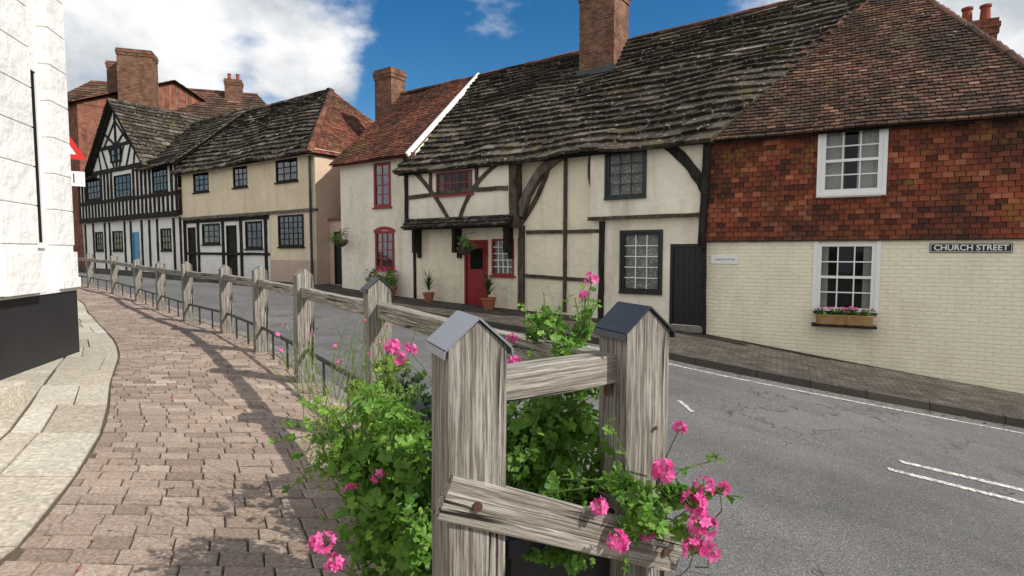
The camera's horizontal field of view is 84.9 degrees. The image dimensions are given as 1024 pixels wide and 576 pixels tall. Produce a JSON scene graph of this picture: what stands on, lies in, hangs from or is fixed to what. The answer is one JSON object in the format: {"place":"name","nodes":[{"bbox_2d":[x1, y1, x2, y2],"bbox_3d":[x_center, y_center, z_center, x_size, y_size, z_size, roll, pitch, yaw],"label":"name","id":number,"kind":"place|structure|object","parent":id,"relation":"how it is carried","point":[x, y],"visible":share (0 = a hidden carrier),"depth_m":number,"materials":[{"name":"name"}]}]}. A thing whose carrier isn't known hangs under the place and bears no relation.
{"place":"outdoors","nodes":[
{"label":"outdoors","id":0,"kind":"place"},
{"bbox_2d":[69,136,85,186],"bbox_3d":[-7.412,-1.121,9.038,0.956,3.602,0.094,-3,5,-38],"label":"triangular traffic sign","id":1,"kind":"object","parent":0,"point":[77,178],"visible":0.04,"depth_m":9.16,"materials":[{"name":"metal"}]},
{"bbox_2d":[133,107,250,171],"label":"roof range","id":2,"kind":"structure","parent":0,"point":[191,138],"depth_m":25.94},
{"bbox_2d":[0,285,390,575],"bbox_3d":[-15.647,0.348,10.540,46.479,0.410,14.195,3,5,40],"label":"pavement","id":3,"kind":"structure","parent":0,"point":[15,554],"depth_m":3.09,"materials":[{"name":"brick"}]},
{"bbox_2d":[0,358,62,438],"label":"flagstone paving","id":4,"kind":"structure","parent":3,"relation":"on","point":[35,379],"depth_m":5.15,"materials":[{"name":"stone"}]},
{"bbox_2d":[0,300,117,559],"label":"flagstone paving","id":5,"kind":"structure","parent":3,"relation":"on","point":[37,475],"depth_m":3.68,"materials":[{"name":"stone"}]},
{"bbox_2d":[86,252,93,287],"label":"fence post","id":6,"kind":"object","parent":3,"relation":"on","point":[90,272],"visible":0.82,"depth_m":16.80,"materials":[{"name":"grey wood"}]},
{"bbox_2d":[110,254,119,293],"bbox_3d":[-10.650,-0.300,15.009,0.157,1.195,0.158,3,5,40],"label":"fence post","id":7,"kind":"object","parent":3,"relation":"on","point":[114,273],"visible":0.76,"depth_m":14.95,"materials":[{"name":"grey wood"}]},
{"bbox_2d":[133,259,143,301],"bbox_3d":[-9.054,-0.118,13.567,0.158,1.184,0.158,3,5,44],"label":"fence post","id":8,"kind":"object","parent":3,"relation":"on","point":[138,280],"visible":0.84,"depth_m":13.51,"materials":[{"name":"grey wood"}]},
{"bbox_2d":[155,261,165,310],"bbox_3d":[-7.354,0.027,11.724,0.158,1.174,0.157,4,5,44],"label":"fence post","id":9,"kind":"object","parent":3,"relation":"on","point":[160,281],"visible":0.85,"depth_m":11.66,"materials":[{"name":"grey wood"}]},
{"bbox_2d":[181,261,193,321],"bbox_3d":[-5.690,0.133,9.824,0.157,1.201,0.157,-4,5,-41],"label":"fence post","id":10,"kind":"object","parent":3,"relation":"on","point":[187,295],"visible":0.78,"depth_m":9.76,"materials":[{"name":"grey wood"}]},
{"bbox_2d":[158,268,180,275],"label":"fence rail","id":11,"kind":"object","parent":10,"relation":"attached to","point":[170,271],"visible":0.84,"depth_m":10.76,"materials":[{"name":"grey wood"}]},
{"bbox_2d":[186,271,218,279],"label":"fence rail","id":12,"kind":"object","parent":10,"relation":"attached to","point":[202,275],"visible":0.85,"depth_m":9.02,"materials":[{"name":"grey wood"}]},
{"bbox_2d":[189,304,219,328],"bbox_3d":[-4.980,0.496,9.114,0.026,0.365,2.044,-3,5,-44],"label":"rail","id":13,"kind":"object","parent":3,"relation":"on","point":[206,308],"visible":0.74,"depth_m":9.11,"materials":[{"name":"metal"}]},
{"bbox_2d":[218,265,233,333],"bbox_3d":[-4.267,0.238,8.358,0.158,1.175,0.158,-3,5,-38],"label":"fence post","id":14,"kind":"object","parent":3,"relation":"on","point":[226,302],"visible":0.78,"depth_m":8.29,"materials":[{"name":"grey wood"}]},
{"bbox_2d":[227,313,252,343],"bbox_3d":[-3.660,0.592,7.597,0.025,0.365,1.988,-3,5,-38],"label":"rail","id":15,"kind":"object","parent":3,"relation":"on","point":[248,322],"visible":0.64,"depth_m":7.57,"materials":[{"name":"metal"}]},
{"bbox_2d":[252,266,269,352],"bbox_3d":[-3.049,0.326,6.793,0.158,1.196,0.157,-2,5,-35],"label":"fence post","id":16,"kind":"object","parent":3,"relation":"on","point":[260,315],"visible":0.8,"depth_m":6.73,"materials":[{"name":"grey wood"}]},
{"bbox_2d":[223,274,251,285],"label":"fence rail","id":17,"kind":"object","parent":16,"relation":"attached to","point":[240,280],"visible":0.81,"depth_m":7.53,"materials":[{"name":"grey wood"}]},
{"bbox_2d":[257,279,292,295],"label":"fence rail","id":18,"kind":"object","parent":16,"relation":"attached to","point":[281,288],"visible":0.81,"depth_m":5.92,"materials":[{"name":"grey wood"}]},
{"bbox_2d":[261,326,293,368],"bbox_3d":[-2.495,0.691,6.025,0.025,0.365,1.931,-3,4,-35],"label":"rail","id":19,"kind":"object","parent":3,"relation":"on","point":[288,341],"visible":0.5,"depth_m":6.01,"materials":[{"name":"metal"}]},
{"bbox_2d":[293,268,314,383],"bbox_3d":[-1.937,0.421,5.217,0.158,1.203,0.157,-2,4,-34],"label":"fence post","id":20,"kind":"object","parent":3,"relation":"on","point":[303,319],"visible":0.68,"depth_m":5.15,"materials":[{"name":"grey wood"}]},
{"bbox_2d":[360,277,393,401],"bbox_3d":[-0.855,0.528,3.598,0.176,1.195,0.162,-3,4,-27],"label":"fence post","id":21,"kind":"object","parent":3,"relation":"on","point":[375,290],"visible":0.43,"depth_m":3.51,"materials":[{"name":"grey wood"}]},
{"bbox_2d":[301,287,363,313],"bbox_3d":[-1.395,0.092,4.384,0.079,0.110,1.953,-2,4,-34],"label":"fence rail","id":22,"kind":"object","parent":21,"relation":"attached to","point":[345,303],"visible":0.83,"depth_m":4.26,"materials":[{"name":"grey wood"}]},
{"bbox_2d":[305,349,364,406],"bbox_3d":[-1.395,0.791,4.428,0.025,0.365,1.953,-2,4,-34],"label":"rail","id":23,"kind":"object","parent":21,"relation":"attached to","point":[324,361],"visible":0.33,"depth_m":4.62,"materials":[{"name":"metal"}]},
{"bbox_2d":[424,310,513,575],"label":"fence post","id":24,"kind":"object","parent":3,"relation":"on","point":[469,352],"visible":0.94,"depth_m":1.33,"materials":[{"name":"grey wood"}]},
{"bbox_2d":[434,474,683,572],"bbox_3d":[0.155,0.618,1.452,0.742,0.111,0.037,23,-6,-23],"label":"fence rail","id":25,"kind":"object","parent":24,"relation":"attached to","point":[518,513],"visible":0.77,"depth_m":1.40,"materials":[{"name":"grey wood"}]},
{"bbox_2d":[506,351,616,401],"bbox_3d":[0.125,0.239,1.538,0.430,0.088,0.075,-3,5,-31],"label":"fence rail","id":26,"kind":"object","parent":24,"relation":"attached to","point":[536,378],"visible":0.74,"depth_m":1.50,"materials":[{"name":"grey wood"}]},
{"bbox_2d":[472,384,669,556],"bbox_3d":[0.144,0.478,1.502,0.583,0.533,0.169,-2,4,-23],"label":"iron fixing","id":27,"kind":"object","parent":24,"relation":"attached to","point":[477,506],"visible":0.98,"depth_m":1.55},
{"bbox_2d":[359,395,614,575],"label":"flower trough","id":28,"kind":"object","parent":3,"relation":"on","point":[516,564],"visible":0.17,"depth_m":1.54,"materials":[{"name":"black paint"}]},
{"bbox_2d":[267,272,742,575],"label":"geranium flowers","id":29,"kind":"object","parent":28,"relation":"in","point":[380,476],"visible":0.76,"depth_m":1.71,"materials":[{"name":"green plant"}]},
{"bbox_2d":[593,301,675,575],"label":"fence post","id":30,"kind":"object","parent":3,"relation":"on","point":[634,338],"visible":0.67,"depth_m":1.60,"materials":[{"name":"grey wood"}]},
{"bbox_2d":[377,303,598,361],"bbox_3d":[-0.244,0.202,2.621,0.079,0.109,2.266,-2,4,-32],"label":"fence rail","id":31,"kind":"object","parent":30,"relation":"attached to","point":[429,324],"visible":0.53,"depth_m":2.78,"materials":[{"name":"grey wood"}]},
{"bbox_2d":[61,0,1023,120],"label":"sky","id":32,"kind":"structure","parent":0,"point":[280,50],"materials":[{"name":"blue"}]},
{"bbox_2d":[78,272,1023,575],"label":"road","id":33,"kind":"structure","parent":0,"point":[816,484],"depth_m":5.81,"materials":[{"name":"asphalt"}]},
{"bbox_2d":[77,330,1004,572],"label":"kerbside weeds","id":34,"kind":"object","parent":33,"relation":"on","point":[276,538],"visible":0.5,"depth_m":5.58,"materials":[{"name":"green plant"}]},
{"bbox_2d":[588,346,1023,503],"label":"road marking","id":35,"kind":"object","parent":33,"relation":"on","point":[939,481],"visible":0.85,"depth_m":5.98,"materials":[{"name":"paint"}]},
{"bbox_2d":[78,267,1023,417],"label":"pavement","id":36,"kind":"structure","parent":0,"point":[821,368],"depth_m":9.95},
{"bbox_2d":[327,218,340,284],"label":"wall","id":37,"kind":"structure","parent":36,"relation":"on","point":[334,224],"depth_m":19.51,"materials":[{"name":"paint"}]},
{"bbox_2d":[334,231,341,285],"bbox_3d":[-5.829,-0.961,19.175,1.040,1.950,0.260,2,4,35],"label":"door","id":38,"kind":"structure","parent":37,"relation":"attached to","point":[338,264],"depth_m":19.43,"materials":[{"name":"black paint"}]},
{"bbox_2d":[377,269,398,296],"bbox_3d":[-3.693,-0.158,16.782,0.693,0.834,0.598,0,4,0],"label":"potted geranium","id":39,"kind":"object","parent":36,"relation":"on","point":[388,276],"visible":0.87,"depth_m":16.72,"materials":[{"name":"plant"}]},
{"bbox_2d":[417,267,445,301],"bbox_3d":[-2.294,-0.141,15.787,0.997,1.065,0.978,1,4,22],"label":"potted palm","id":40,"kind":"object","parent":36,"relation":"on","point":[428,296],"visible":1,"depth_m":15.77,"materials":[{"name":"ceramic"}]},
{"bbox_2d":[474,269,503,309],"bbox_3d":[-0.617,-0.007,14.475,1.116,1.116,1.058,0,4,0],"label":"potted palm","id":41,"kind":"object","parent":36,"relation":"on","point":[488,303],"visible":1,"depth_m":14.43,"materials":[{"name":"ceramic"}]},
{"bbox_3d":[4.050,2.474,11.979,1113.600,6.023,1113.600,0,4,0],"label":"ground","id":42,"kind":"structure","parent":0,"visible":0},
{"bbox_2d":[0,0,80,414],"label":"white stucco building","id":43,"kind":"structure","parent":42,"relation":"on","point":[40,281],"depth_m":5.83,"materials":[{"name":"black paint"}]},
{"bbox_2d":[67,101,103,266],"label":"walls","id":44,"kind":"structure","parent":42,"relation":"on","point":[84,120],"depth_m":30.98,"materials":[{"name":"red brick"}]},
{"bbox_2d":[68,80,173,104],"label":"roof front","id":45,"kind":"structure","parent":44,"relation":"on","point":[96,96],"depth_m":31.25,"materials":[{"name":"tile"}]},
{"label":"roof front","id":46,"kind":"object","parent":44,"relation":"on","visible":0},
{"bbox_2d":[77,82,200,110],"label":"gable end","id":47,"kind":"structure","parent":46,"relation":"attached to","point":[173,96],"depth_m":34.27,"materials":[{"name":"red brick"}]},
{"bbox_2d":[80,113,183,271],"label":"walls","id":48,"kind":"structure","parent":42,"relation":"on","point":[167,259],"depth_m":27.03,"materials":[{"name":"white paint"}]},
{"bbox_2d":[86,178,100,201],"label":"window","id":49,"kind":"structure","parent":48,"relation":"attached to","point":[93,189],"depth_m":29.36,"materials":[{"name":"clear glass"}]},
{"bbox_2d":[95,232,103,251],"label":"window","id":50,"kind":"structure","parent":48,"relation":"attached to","point":[99,244],"depth_m":29.67,"materials":[{"name":"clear glass"}]},
{"bbox_2d":[110,146,121,162],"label":"window","id":51,"kind":"structure","parent":48,"relation":"attached to","point":[117,154],"depth_m":27.49,"materials":[{"name":"black glass"}]},
{"bbox_2d":[112,231,123,251],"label":"window","id":52,"kind":"structure","parent":48,"relation":"attached to","point":[117,239],"depth_m":28.36,"materials":[{"name":"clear glass"}]},
{"bbox_2d":[113,173,131,198],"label":"window","id":53,"kind":"structure","parent":48,"relation":"attached to","point":[122,185],"depth_m":27.33,"materials":[{"name":"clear glass"}]},
{"bbox_2d":[78,102,182,270],"bbox_3d":[-19.017,-4.994,27.349,11.114,8.234,0.306,2,4,35],"label":"timber frame","id":54,"kind":"object","parent":48,"relation":"attached to","point":[123,217],"visible":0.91,"depth_m":27.23,"materials":[{"name":"wood"}]},
{"bbox_2d":[84,101,181,186],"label":"roof gable","id":55,"kind":"structure","parent":48,"relation":"on","point":[96,138],"depth_m":28.34,"materials":[{"name":"wood"}]},
{"bbox_2d":[115,47,158,107],"bbox_3d":[-21.300,-9.896,32.042,1.799,7.030,1.299,-1,4,-18],"label":"chimney","id":56,"kind":"object","parent":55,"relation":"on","point":[137,75],"visible":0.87,"depth_m":31.39,"materials":[{"name":"brick"}]},
{"bbox_2d":[106,98,209,117],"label":"ridge tiles","id":57,"kind":"object","parent":55,"relation":"on","point":[132,103],"visible":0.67,"depth_m":28.38,"materials":[{"name":"stone"}]},
{"bbox_2d":[130,232,139,270],"bbox_3d":[-18.263,-1.722,27.139,0.800,1.970,0.230,2,4,35],"label":"door","id":58,"kind":"structure","parent":48,"relation":"attached to","point":[136,245],"depth_m":27.21,"materials":[{"name":"blue paint"}]},
{"bbox_2d":[107,100,205,166],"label":"roof","id":59,"kind":"structure","parent":48,"relation":"on","point":[151,133],"depth_m":27.35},
{"bbox_2d":[151,166,168,193],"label":"window","id":60,"kind":"structure","parent":48,"relation":"attached to","point":[160,179],"depth_m":25.09,"materials":[{"name":"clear glass"}]},
{"bbox_2d":[160,228,171,251],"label":"window","id":61,"kind":"structure","parent":48,"relation":"attached to","point":[166,240],"depth_m":25.40,"materials":[{"name":"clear glass"}]},
{"bbox_2d":[178,187,187,261],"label":"walls","id":62,"kind":"structure","parent":42,"relation":"on","point":[184,224],"depth_m":34.30,"materials":[{"name":"red brick"}]},
{"bbox_2d":[105,60,117,94],"bbox_3d":[-22.900,-9.735,32.653,0.899,6.630,0.899,-1,4,-18],"label":"chimney","id":63,"kind":"object","parent":62,"relation":"on","point":[111,69],"visible":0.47,"depth_m":32.07,"materials":[{"name":"brick"}]},
{"bbox_2d":[67,81,265,117],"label":"roof front","id":64,"kind":"structure","parent":62,"relation":"on","point":[217,103],"depth_m":35.52,"materials":[{"name":"tile"}]},
{"bbox_2d":[223,73,243,99],"bbox_3d":[-18.400,-11.421,37.156,1.099,5.430,0.899,-1,4,-18],"label":"chimney","id":65,"kind":"object","parent":62,"relation":"on","point":[233,88],"visible":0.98,"depth_m":36.69,"materials":[{"name":"brick"}]},
{"bbox_2d":[82,283,354,410],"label":"kerb","id":66,"kind":"structure","parent":42,"relation":"on","point":[279,355],"depth_m":6.61,"materials":[{"name":"stone"}]},
{"bbox_2d":[181,148,340,284],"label":"walls","id":67,"kind":"structure","parent":42,"relation":"on","point":[262,192],"depth_m":20.59,"materials":[{"name":"paint"}]},
{"bbox_2d":[188,227,196,271],"bbox_3d":[-13.942,-1.521,24.338,0.800,2.220,0.260,2,4,35],"label":"door","id":68,"kind":"structure","parent":67,"relation":"attached to","point":[192,243],"depth_m":24.43,"materials":[{"name":"wood"}]},
{"bbox_2d":[192,172,209,193],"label":"window","id":69,"kind":"structure","parent":67,"relation":"attached to","point":[200,182],"depth_m":23.42,"materials":[{"name":"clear glass"}]},
{"bbox_2d":[201,223,220,245],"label":"window","id":70,"kind":"structure","parent":67,"relation":"attached to","point":[210,234],"depth_m":23.41,"materials":[{"name":"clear glass"}]},
{"bbox_2d":[226,225,237,275],"bbox_3d":[-11.311,-1.392,22.518,0.900,2.250,0.260,2,4,35],"label":"door","id":71,"kind":"structure","parent":67,"relation":"attached to","point":[231,243],"depth_m":22.61,"materials":[{"name":"wood"}]},
{"bbox_2d":[231,165,247,189],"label":"window","id":72,"kind":"structure","parent":67,"relation":"attached to","point":[240,177],"depth_m":21.71,"materials":[{"name":"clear glass"}]},
{"bbox_2d":[170,87,329,175],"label":"roof front","id":73,"kind":"structure","parent":67,"relation":"on","point":[278,131],"depth_m":22.50,"materials":[{"name":"stone"}]},
{"bbox_2d":[245,88,331,111],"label":"ridge tiles","id":74,"kind":"object","parent":73,"relation":"attached to","point":[284,101],"visible":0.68,"depth_m":24.66,"materials":[{"name":"stone"}]},
{"bbox_2d":[306,89,334,152],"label":"ridge tiles","id":75,"kind":"object","parent":73,"relation":"attached to","point":[317,128],"visible":0.99,"depth_m":20.29,"materials":[{"name":"red ceramic"}]},
{"bbox_2d":[182,208,317,279],"bbox_3d":[-10.505,-1.619,21.892,9.323,2.583,0.185,2,4,35],"label":"timber frame","id":76,"kind":"object","parent":67,"relation":"attached to","point":[241,218],"visible":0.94,"depth_m":22.11,"materials":[{"name":"wood"}]},
{"bbox_2d":[244,221,263,249],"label":"window","id":77,"kind":"structure","parent":67,"relation":"attached to","point":[253,236],"depth_m":21.62,"materials":[{"name":"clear glass"}]},
{"bbox_2d":[274,157,298,183],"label":"window","id":78,"kind":"structure","parent":67,"relation":"attached to","point":[286,170],"depth_m":19.98,"materials":[{"name":"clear glass"}]},
{"bbox_2d":[277,214,304,247],"bbox_3d":[-7.810,-2.024,20.150,1.600,1.190,0.430,2,4,35],"label":"window","id":79,"kind":"structure","parent":67,"relation":"attached to","point":[290,231],"depth_m":20.00,"materials":[{"name":"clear glass"}]},
{"bbox_2d":[308,155,312,274],"bbox_3d":[-6.887,-2.334,19.178,0.070,4.350,0.070,0,4,0],"label":"downpipe","id":80,"kind":"object","parent":67,"relation":"attached to","point":[310,211],"visible":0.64,"depth_m":19.14,"materials":[{"name":"metal"}]},
{"bbox_2d":[308,92,373,157],"bbox_3d":[-6.155,-6.386,22.161,3.153,3.346,6.622,3,4,35],"label":"roof hip end","id":81,"kind":"object","parent":67,"relation":"on","point":[345,125],"visible":0.54,"depth_m":21.25,"materials":[{"name":"red ceramic"}]},
{"bbox_2d":[328,66,478,297],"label":"white rendered cottage","id":82,"kind":"structure","parent":42,"relation":"on","point":[369,159],"depth_m":17.78,"materials":[{"name":"paint"}]},
{"bbox_2d":[328,228,348,246],"bbox_3d":[-5.531,-1.619,17.865,0.622,0.627,0.687,0,4,0],"label":"hanging basket","id":83,"kind":"object","parent":82,"relation":"attached to","point":[340,242],"visible":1,"depth_m":17.81,"materials":[{"name":"metal"}]},
{"bbox_2d":[372,162,391,208],"bbox_3d":[-3.890,-3.145,17.337,0.840,1.400,0.440,2,4,35],"label":"window","id":84,"kind":"structure","parent":82,"relation":"in","point":[381,171],"depth_m":17.20,"materials":[{"name":"red paint"}]},
{"bbox_2d":[373,231,395,270],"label":"window","id":85,"kind":"structure","parent":82,"relation":"in","point":[384,240],"depth_m":17.30,"materials":[{"name":"red paint"}]},
{"bbox_2d":[78,269,1023,427],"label":"kerb","id":86,"kind":"structure","parent":42,"relation":"on","point":[1009,420],"depth_m":8.90,"materials":[{"name":"stone"}]},
{"bbox_2d":[392,0,866,334],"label":"timber framed cottage","id":87,"kind":"structure","parent":42,"relation":"on","point":[556,178],"depth_m":13.75,"materials":[{"name":"white paint"}]},
{"bbox_2d":[434,170,473,197],"bbox_3d":[-1.493,-2.849,15.428,1.390,0.670,0.450,2,4,35],"label":"window","id":88,"kind":"structure","parent":87,"relation":"in","point":[445,181],"depth_m":15.29,"materials":[{"name":"red paint"}]},
{"bbox_2d":[456,232,475,254],"bbox_3d":[-1.204,-1.179,14.865,0.556,0.628,0.801,0,4,0],"label":"hanging basket","id":89,"kind":"object","parent":87,"relation":"attached to","point":[464,249],"visible":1,"depth_m":14.75,"materials":[{"name":"metal"}]},
{"bbox_2d":[464,240,487,305],"bbox_3d":[-1.009,-0.349,15.255,0.940,1.920,0.260,2,4,35],"label":"door","id":90,"kind":"structure","parent":87,"relation":"in","point":[476,262],"depth_m":15.34,"materials":[{"name":"red paint"}]},
{"bbox_2d":[489,238,515,277],"bbox_3d":[-0.147,-0.796,14.890,0.820,1.020,0.450,2,4,35],"label":"window","id":91,"kind":"structure","parent":87,"relation":"in","point":[504,267],"depth_m":14.89,"materials":[{"name":"glass"}]},
{"bbox_2d":[604,150,645,199],"bbox_3d":[2.640,-2.543,12.704,1.000,1.080,0.460,2,4,35],"label":"window","id":92,"kind":"structure","parent":87,"relation":"in","point":[625,170],"depth_m":12.80,"materials":[{"name":"glass"}]},
{"bbox_2d":[618,232,661,294],"bbox_3d":[2.992,-0.565,12.730,1.010,1.390,0.460,2,4,35],"label":"window","id":93,"kind":"structure","parent":87,"relation":"in","point":[640,250],"depth_m":12.82,"materials":[{"name":"glass"}]},
{"bbox_2d":[669,244,702,332],"bbox_3d":[3.711,-0.009,12.010,0.810,1.870,0.280,2,4,35],"label":"door","id":94,"kind":"structure","parent":87,"relation":"in","point":[685,259],"depth_m":12.09,"materials":[{"name":"black paint"}]},
{"bbox_2d":[706,239,1023,393],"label":"painted brick wall","id":95,"kind":"structure","parent":42,"relation":"on","point":[955,316],"depth_m":10.25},
{"bbox_2d":[711,255,737,263],"bbox_3d":[4.397,-0.589,11.597,0.530,0.180,0.024,2,4,27],"label":"wall plaque","id":96,"kind":"object","parent":95,"relation":"attached to","point":[724,259],"depth_m":11.59,"materials":[{"name":"white paint"}]},
{"bbox_2d":[811,313,876,328],"bbox_3d":[6.264,0.621,10.589,1.060,0.230,0.270,2,4,27],"label":"window box","id":97,"kind":"object","parent":95,"relation":"attached to","point":[846,321],"visible":1,"depth_m":10.48,"materials":[{"name":"brown wood"}]},
{"bbox_2d":[814,306,875,315],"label":"window box plants","id":98,"kind":"object","parent":97,"relation":"in","point":[848,310],"depth_m":10.50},
{"bbox_2d":[813,243,876,315],"bbox_3d":[6.419,-0.184,10.802,1.040,1.350,0.460,2,4,27],"label":"window","id":99,"kind":"structure","parent":95,"relation":"in","point":[846,275],"depth_m":10.88,"materials":[{"name":"white paint"}]},
{"bbox_2d":[812,129,888,312],"bbox_3d":[6.333,-1.279,10.530,1.130,3.470,0.100,2,4,27],"label":"window surround","id":100,"kind":"object","parent":95,"relation":"attached to","point":[878,243],"visible":0.83,"depth_m":10.43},
{"bbox_2d":[706,118,1023,241],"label":"wall backing","id":101,"kind":"object","parent":95,"relation":"attached to","point":[868,239],"depth_m":10.45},
{"bbox_2d":[706,135,819,241],"bbox_3d":[4.969,-2.015,11.187,2.099,2.182,0.048,2,4,27],"label":"tile hanging","id":102,"kind":"object","parent":101,"relation":"attached to","point":[767,148],"visible":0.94,"depth_m":11.15,"materials":[{"name":"tile"}]},
{"bbox_2d":[819,196,880,239],"bbox_3d":[6.343,-1.298,10.537,0.980,0.832,0.048,2,4,27],"label":"tile hanging","id":103,"kind":"object","parent":101,"relation":"attached to","point":[860,216],"visible":1,"depth_m":10.52,"materials":[{"name":"tile"}]},
{"bbox_2d":[817,129,884,196],"bbox_3d":[6.400,-2.364,10.582,1.079,1.270,0.455,2,4,27],"label":"window","id":104,"kind":"structure","parent":101,"relation":"in","point":[851,163],"depth_m":10.55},
{"bbox_2d":[698,0,1023,144],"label":"roof front","id":105,"kind":"structure","parent":101,"relation":"on","point":[870,63],"depth_m":10.77,"materials":[{"name":"tile"}]},
{"bbox_2d":[701,0,869,133],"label":"hip tiles","id":106,"kind":"object","parent":105,"relation":"attached to","point":[826,34],"visible":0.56,"depth_m":12.12,"materials":[{"name":"red ceramic"}]},
{"bbox_2d":[720,107,1023,135],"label":"eaves soffit","id":107,"kind":"structure","parent":105,"relation":"attached to","point":[942,115],"depth_m":10.09,"materials":[{"name":"wood"}]},
{"bbox_2d":[924,0,1023,66],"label":"hip tiles","id":108,"kind":"object","parent":105,"relation":"attached to","point":[1002,47],"visible":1,"depth_m":10.52,"materials":[{"name":"brown ceramic"}]},
{"bbox_2d":[879,117,1023,240],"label":"tile hanging","id":109,"kind":"object","parent":101,"relation":"attached to","point":[981,157],"visible":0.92,"depth_m":9.78,"materials":[{"name":"ceramic"}]},
{"bbox_2d":[929,243,1012,251],"bbox_3d":[7.991,-0.702,9.767,1.150,0.165,0.028,2,4,27],"label":"street name sign","id":110,"kind":"object","parent":95,"relation":"attached to","point":[971,247],"visible":1,"depth_m":9.75,"materials":[{"name":"metal"}]},
{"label":"roof side","id":111,"kind":"object","parent":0,"visible":0},
{"bbox_2d":[961,3,1000,38],"bbox_3d":[11.200,-4.755,13.628,0.800,4.080,0.700,2,4,27],"label":"chimney","id":112,"kind":"object","parent":111,"relation":"on","point":[987,23],"visible":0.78,"depth_m":13.26,"materials":[{"name":"red brick"}]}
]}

